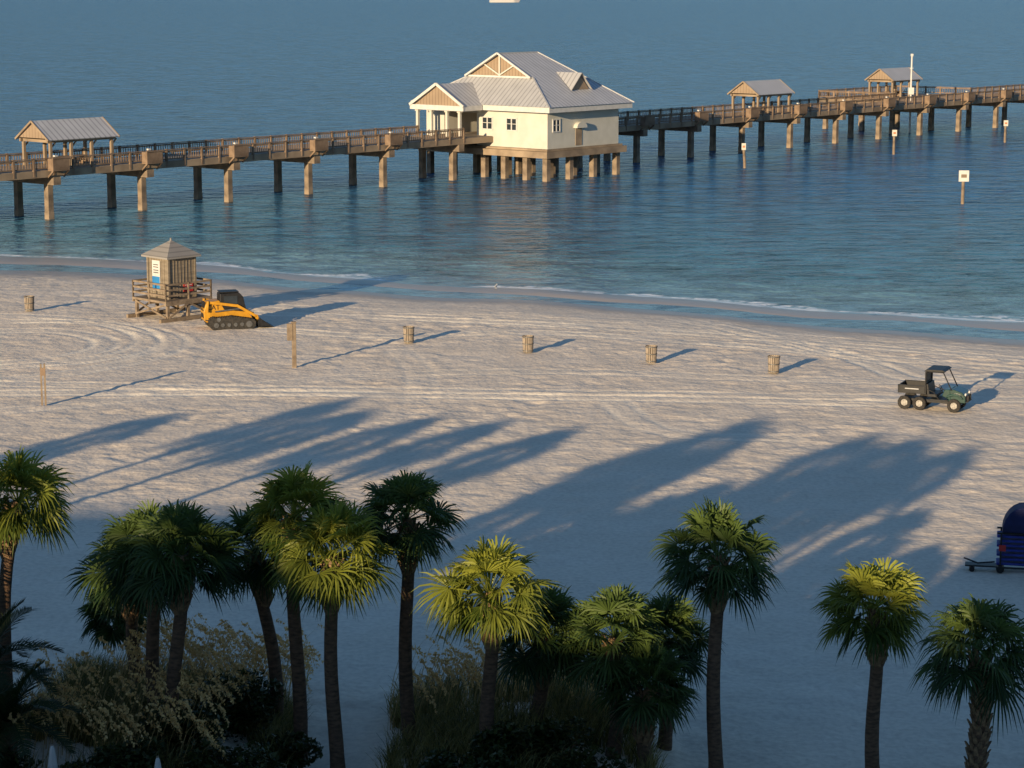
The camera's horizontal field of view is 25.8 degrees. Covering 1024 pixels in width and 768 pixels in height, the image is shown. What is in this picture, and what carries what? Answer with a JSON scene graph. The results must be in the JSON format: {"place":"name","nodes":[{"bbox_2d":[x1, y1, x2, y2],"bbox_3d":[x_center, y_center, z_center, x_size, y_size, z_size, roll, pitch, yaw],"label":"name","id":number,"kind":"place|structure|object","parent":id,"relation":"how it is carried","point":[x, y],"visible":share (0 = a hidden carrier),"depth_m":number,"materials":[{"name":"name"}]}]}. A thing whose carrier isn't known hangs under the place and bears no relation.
{"place":"outdoors","nodes":[
{"label":"outdoors","id":0,"kind":"place"},
{"bbox_2d":[126,238,211,322],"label":"lifeguard tower","id":1,"kind":"structure","parent":0,"point":[172,278],"depth_m":142.34,"materials":[{"name":"brown wood"}]},
{"bbox_2d":[0,650,673,767],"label":"dune grass","id":2,"kind":"structure","parent":0,"point":[451,725],"depth_m":61.25,"materials":[{"name":"green plant"}]},
{"bbox_2d":[489,0,519,1],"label":"motor yacht","id":3,"kind":"object","parent":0,"point":[504,0],"visible":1,"depth_m":2655.03,"materials":[{"name":"white paint"}]},
{"bbox_2d":[0,256,1023,767],"bbox_3d":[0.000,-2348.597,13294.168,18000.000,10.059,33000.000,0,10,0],"label":"ground","id":4,"kind":"structure","parent":0,"point":[584,450],"depth_m":102.24,"materials":[{"name":"beige sand"}]},
{"bbox_2d":[24,295,34,310],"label":"litter bin","id":5,"kind":"object","parent":4,"relation":"on","point":[29,302],"visible":1,"depth_m":145.71,"materials":[{"name":"beige wood"}]},
{"bbox_2d":[0,598,64,696],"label":"date palm","id":6,"kind":"object","parent":4,"relation":"on","point":[9,647],"visible":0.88,"depth_m":58.18,"materials":[{"name":"green plant"}]},
{"bbox_2d":[0,446,78,689],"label":"palm tree","id":7,"kind":"object","parent":4,"relation":"on","point":[18,515],"visible":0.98,"depth_m":60.21,"materials":[{"name":"green plant"}]},
{"bbox_2d":[0,658,82,767],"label":"date palm","id":8,"kind":"object","parent":4,"relation":"on","point":[10,732],"visible":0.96,"depth_m":56.15,"materials":[{"name":"green plant"}]},
{"bbox_2d":[40,363,46,405],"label":"shower post","id":9,"kind":"object","parent":4,"relation":"on","point":[42,372],"visible":1,"depth_m":113.07,"materials":[{"name":"brown wood"}]},
{"bbox_2d":[48,744,57,767],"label":"closed umbrella","id":10,"kind":"object","parent":4,"relation":"on","point":[52,761],"visible":1,"depth_m":54.89,"materials":[{"name":"white fabric"}]},
{"bbox_2d":[58,759,110,767],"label":"dune shrub","id":11,"kind":"object","parent":4,"relation":"on","point":[74,764],"visible":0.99,"depth_m":55.75,"materials":[{"name":"green plant"}]},
{"bbox_2d":[61,523,173,695],"bbox_3d":[-10.994,6.378,64.177,3.671,5.358,3.666,0,10,0],"label":"palm tree","id":12,"kind":"object","parent":4,"relation":"on","point":[131,618],"visible":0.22,"depth_m":63.45,"materials":[{"name":"green plant"}]},
{"bbox_2d":[76,588,161,683],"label":"palm tree","id":13,"kind":"object","parent":4,"relation":"on","point":[101,627],"visible":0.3,"depth_m":65.62,"materials":[{"name":"green plant"}]},
{"bbox_2d":[87,735,168,767],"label":"dune shrub","id":14,"kind":"object","parent":4,"relation":"on","point":[126,759],"visible":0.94,"depth_m":56.47,"materials":[{"name":"green plant"}]},
{"bbox_2d":[84,498,209,714],"bbox_3d":[-9.650,6.171,60.626,3.754,6.672,3.670,-5,11,-28],"label":"palm tree","id":15,"kind":"object","parent":4,"relation":"on","point":[128,525],"visible":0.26,"depth_m":59.91,"materials":[{"name":"green plant"}]},
{"bbox_2d":[154,756,160,767],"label":"closed umbrella","id":16,"kind":"object","parent":4,"relation":"on","point":[157,763],"visible":1,"depth_m":54.94,"materials":[{"name":"white fabric"}]},
{"bbox_2d":[114,498,253,739],"bbox_3d":[-8.651,6.339,59.160,3.744,6.836,3.719,-4,11,-20],"label":"palm tree","id":17,"kind":"object","parent":4,"relation":"on","point":[185,524],"visible":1,"depth_m":58.30,"materials":[{"name":"green plant"}]},
{"bbox_2d":[139,698,231,760],"bbox_3d":[-8.579,9.061,58.987,2.475,1.639,2.233,0,10,0],"label":"dune shrub","id":18,"kind":"object","parent":4,"relation":"on","point":[210,715],"visible":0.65,"depth_m":58.62,"materials":[{"name":"green plant"}]},
{"bbox_2d":[173,737,286,767],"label":"dune shrub","id":19,"kind":"object","parent":4,"relation":"on","point":[231,759],"visible":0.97,"depth_m":56.90,"materials":[{"name":"green plant"}]},
{"bbox_2d":[184,668,285,743],"bbox_3d":[-7.639,8.761,61.696,2.668,2.010,2.790,3,11,18],"label":"dune shrub","id":20,"kind":"object","parent":4,"relation":"on","point":[258,704],"visible":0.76,"depth_m":61.28,"materials":[{"name":"green plant"}]},
{"bbox_2d":[201,289,273,329],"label":"track loader","id":21,"kind":"object","parent":4,"relation":"on","point":[225,309],"visible":1,"depth_m":138.35,"materials":[{"name":"yellow metal"}]},
{"bbox_2d":[203,500,310,722],"bbox_3d":[-7.083,6.574,62.099,3.539,6.753,3.330,0,10,0],"label":"palm tree","id":22,"kind":"object","parent":4,"relation":"on","point":[255,581],"visible":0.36,"depth_m":61.68,"materials":[{"name":"green plant"}]},
{"bbox_2d":[252,729,323,767],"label":"dune shrub","id":23,"kind":"object","parent":4,"relation":"on","point":[302,748],"visible":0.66,"depth_m":59.74,"materials":[{"name":"green plant"}]},
{"bbox_2d":[287,321,296,367],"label":"sign post","id":24,"kind":"object","parent":4,"relation":"on","point":[291,331],"visible":1,"depth_m":124.26,"materials":[{"name":"brown wood"}]},
{"bbox_2d":[238,459,352,758],"bbox_3d":[-5.779,6.194,60.514,3.368,8.419,3.803,0,10,0],"label":"palm tree","id":25,"kind":"object","parent":4,"relation":"on","point":[291,489],"visible":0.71,"depth_m":59.78,"materials":[{"name":"green plant"}]},
{"bbox_2d":[2,613,640,767],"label":"sea oats","id":26,"kind":"object","parent":4,"relation":"on","point":[195,650],"visible":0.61,"depth_m":61.99,"materials":[{"name":"green plant"}]},
{"bbox_2d":[263,493,406,767],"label":"palm tree","id":27,"kind":"object","parent":4,"relation":"on","point":[329,585],"visible":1,"depth_m":58.29,"materials":[{"name":"green plant"}]},
{"bbox_2d":[403,326,414,342],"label":"litter bin","id":28,"kind":"object","parent":4,"relation":"on","point":[408,332],"visible":1,"depth_m":132.70,"materials":[{"name":"beige wood"}]},
{"bbox_2d":[351,470,469,745],"bbox_3d":[-2.755,6.097,60.885,3.365,7.904,3.511,0,10,0],"label":"palm tree","id":29,"kind":"object","parent":4,"relation":"on","point":[412,539],"visible":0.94,"depth_m":60.41,"materials":[{"name":"green plant"}]},
{"bbox_2d":[417,747,472,767],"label":"dune shrub","id":30,"kind":"object","parent":4,"relation":"on","point":[443,759],"visible":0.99,"depth_m":57.13,"materials":[{"name":"green plant"}]},
{"bbox_2d":[456,740,521,767],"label":"dune shrub","id":31,"kind":"object","parent":4,"relation":"on","point":[494,756],"visible":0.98,"depth_m":56.67,"materials":[{"name":"green plant"}]},
{"bbox_2d":[411,533,567,731],"bbox_3d":[-0.579,6.911,59.104,4.310,6.087,3.561,0,10,0],"label":"palm tree","id":32,"kind":"object","parent":4,"relation":"on","point":[488,612],"visible":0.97,"depth_m":58.48,"materials":[{"name":"green plant"}]},
{"bbox_2d":[471,718,542,767],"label":"dune shrub","id":33,"kind":"object","parent":4,"relation":"on","point":[508,733],"visible":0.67,"depth_m":57.88,"materials":[{"name":"green plant"}]},
{"bbox_2d":[522,335,533,352],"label":"litter bin","id":34,"kind":"object","parent":4,"relation":"on","point":[528,341],"visible":1,"depth_m":129.24,"materials":[{"name":"beige wood"}]},
{"bbox_2d":[495,583,600,722],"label":"palm tree","id":35,"kind":"object","parent":4,"relation":"on","point":[534,663],"visible":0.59,"depth_m":60.42,"materials":[{"name":"green plant"}]},
{"bbox_2d":[519,716,595,767],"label":"dune shrub","id":36,"kind":"object","parent":4,"relation":"on","point":[543,729],"visible":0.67,"depth_m":58.55,"materials":[{"name":"green plant"}]},
{"bbox_2d":[546,744,630,767],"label":"dune shrub","id":37,"kind":"object","parent":4,"relation":"on","point":[589,761],"visible":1,"depth_m":57.00,"materials":[{"name":"green plant"}]},
{"bbox_2d":[538,582,673,758],"bbox_3d":[2.769,7.732,60.362,3.644,4.974,3.446,-9,13,-41],"label":"palm tree","id":38,"kind":"object","parent":4,"relation":"on","point":[591,619],"visible":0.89,"depth_m":59.61,"materials":[{"name":"green plant"}]},
{"bbox_2d":[590,639,703,767],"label":"palm tree","id":39,"kind":"object","parent":4,"relation":"on","point":[646,709],"visible":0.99,"depth_m":58.97,"materials":[{"name":"green plant"}]},
{"bbox_2d":[645,345,657,362],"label":"litter bin","id":40,"kind":"object","parent":4,"relation":"on","point":[651,353],"visible":1,"depth_m":125.68,"materials":[{"name":"beige wood"}]},
{"bbox_2d":[607,587,725,750],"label":"palm tree","id":41,"kind":"object","parent":4,"relation":"on","point":[681,625],"visible":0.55,"depth_m":61.34,"materials":[{"name":"green plant"}]},
{"bbox_2d":[646,495,785,767],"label":"palm tree","id":42,"kind":"object","parent":4,"relation":"on","point":[713,527],"visible":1,"depth_m":58.38,"materials":[{"name":"green plant"}]},
{"bbox_2d":[767,355,779,372],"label":"litter bin","id":43,"kind":"object","parent":4,"relation":"on","point":[773,363],"visible":1,"depth_m":122.32,"materials":[{"name":"beige wood"}]},
{"bbox_2d":[810,557,936,767],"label":"palm tree","id":44,"kind":"object","parent":4,"relation":"on","point":[881,630],"visible":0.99,"depth_m":58.63,"materials":[{"name":"green plant"}]},
{"bbox_2d":[898,365,971,412],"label":"utility vehicle","id":45,"kind":"object","parent":4,"relation":"on","point":[953,398],"visible":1,"depth_m":111.99,"materials":[{"name":"green plastic"}]},
{"bbox_2d":[909,593,1023,767],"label":"palm tree","id":46,"kind":"object","parent":4,"relation":"on","point":[986,678],"visible":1,"depth_m":55.61,"materials":[{"name":"green plant"}]},
{"bbox_2d":[964,502,1023,572],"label":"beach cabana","id":47,"kind":"object","parent":4,"relation":"on","point":[1010,544],"visible":1,"depth_m":80.98,"materials":[{"name":"blue fabric"}]},
{"bbox_2d":[0,0,1023,339],"bbox_3d":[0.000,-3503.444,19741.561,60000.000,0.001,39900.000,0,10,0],"label":"water","id":48,"kind":"structure","parent":0,"point":[864,222],"depth_m":269.54,"materials":[{"name":"blue liquid"}]},
{"bbox_2d":[0,84,1023,219],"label":"pier","id":49,"kind":"structure","parent":48,"relation":"in","point":[879,104],"depth_m":245.97,"materials":[{"name":"brown wood"}]},
{"bbox_2d":[15,117,119,165],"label":"picnic shelter","id":50,"kind":"object","parent":49,"relation":"on","point":[65,131],"visible":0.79,"depth_m":210.70,"materials":[{"name":"metal"}]},
{"bbox_2d":[727,79,794,112],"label":"picnic shelter","id":51,"kind":"object","parent":49,"relation":"on","point":[759,89],"visible":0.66,"depth_m":295.44,"materials":[{"name":"metal"}]},
{"bbox_2d":[865,67,922,96],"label":"picnic shelter","id":52,"kind":"object","parent":49,"relation":"on","point":[893,76],"visible":0.8,"depth_m":338.60,"materials":[{"name":"metal"}]},
{"bbox_2d":[409,51,633,181],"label":"pier pavilion","id":53,"kind":"structure","parent":48,"relation":"in","point":[529,108],"depth_m":251.28,"materials":[{"name":"white wood"}]},
{"bbox_2d":[482,116,492,129],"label":"window","id":54,"kind":"structure","parent":53,"relation":"in","point":[487,122],"depth_m":251.89,"materials":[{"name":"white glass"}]},
{"bbox_2d":[506,117,516,130],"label":"window","id":55,"kind":"structure","parent":53,"relation":"in","point":[511,123],"depth_m":249.63,"materials":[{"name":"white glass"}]},
{"bbox_2d":[552,119,560,132],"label":"window","id":56,"kind":"structure","parent":53,"relation":"in","point":[556,123],"depth_m":247.32,"materials":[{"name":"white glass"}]},
{"bbox_2d":[575,128,581,144],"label":"door","id":57,"kind":"structure","parent":53,"relation":"in","point":[578,131],"depth_m":250.48,"materials":[{"name":"brown wood"}]},
{"bbox_2d":[742,143,745,167],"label":"marker post","id":58,"kind":"object","parent":48,"relation":"in","point":[744,155],"visible":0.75,"depth_m":265.47,"materials":[{"name":"wood"}]},
{"bbox_2d":[892,130,896,153],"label":"marker post","id":59,"kind":"object","parent":48,"relation":"in","point":[894,133],"visible":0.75,"depth_m":286.62,"materials":[{"name":"wood"}]},
{"bbox_2d":[908,54,913,132],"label":"light pole","id":60,"kind":"object","parent":48,"relation":"in","point":[910,90],"visible":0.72,"depth_m":327.43,"materials":[{"name":"white metal"}]},
{"bbox_2d":[959,170,968,203],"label":"marker post","id":61,"kind":"object","parent":48,"relation":"in","point":[963,176],"visible":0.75,"depth_m":221.65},
{"bbox_2d":[1004,120,1007,141],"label":"marker post","id":62,"kind":"object","parent":48,"relation":"in","point":[1005,124],"visible":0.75,"depth_m":308.41,"materials":[{"name":"wood"}]}
]}

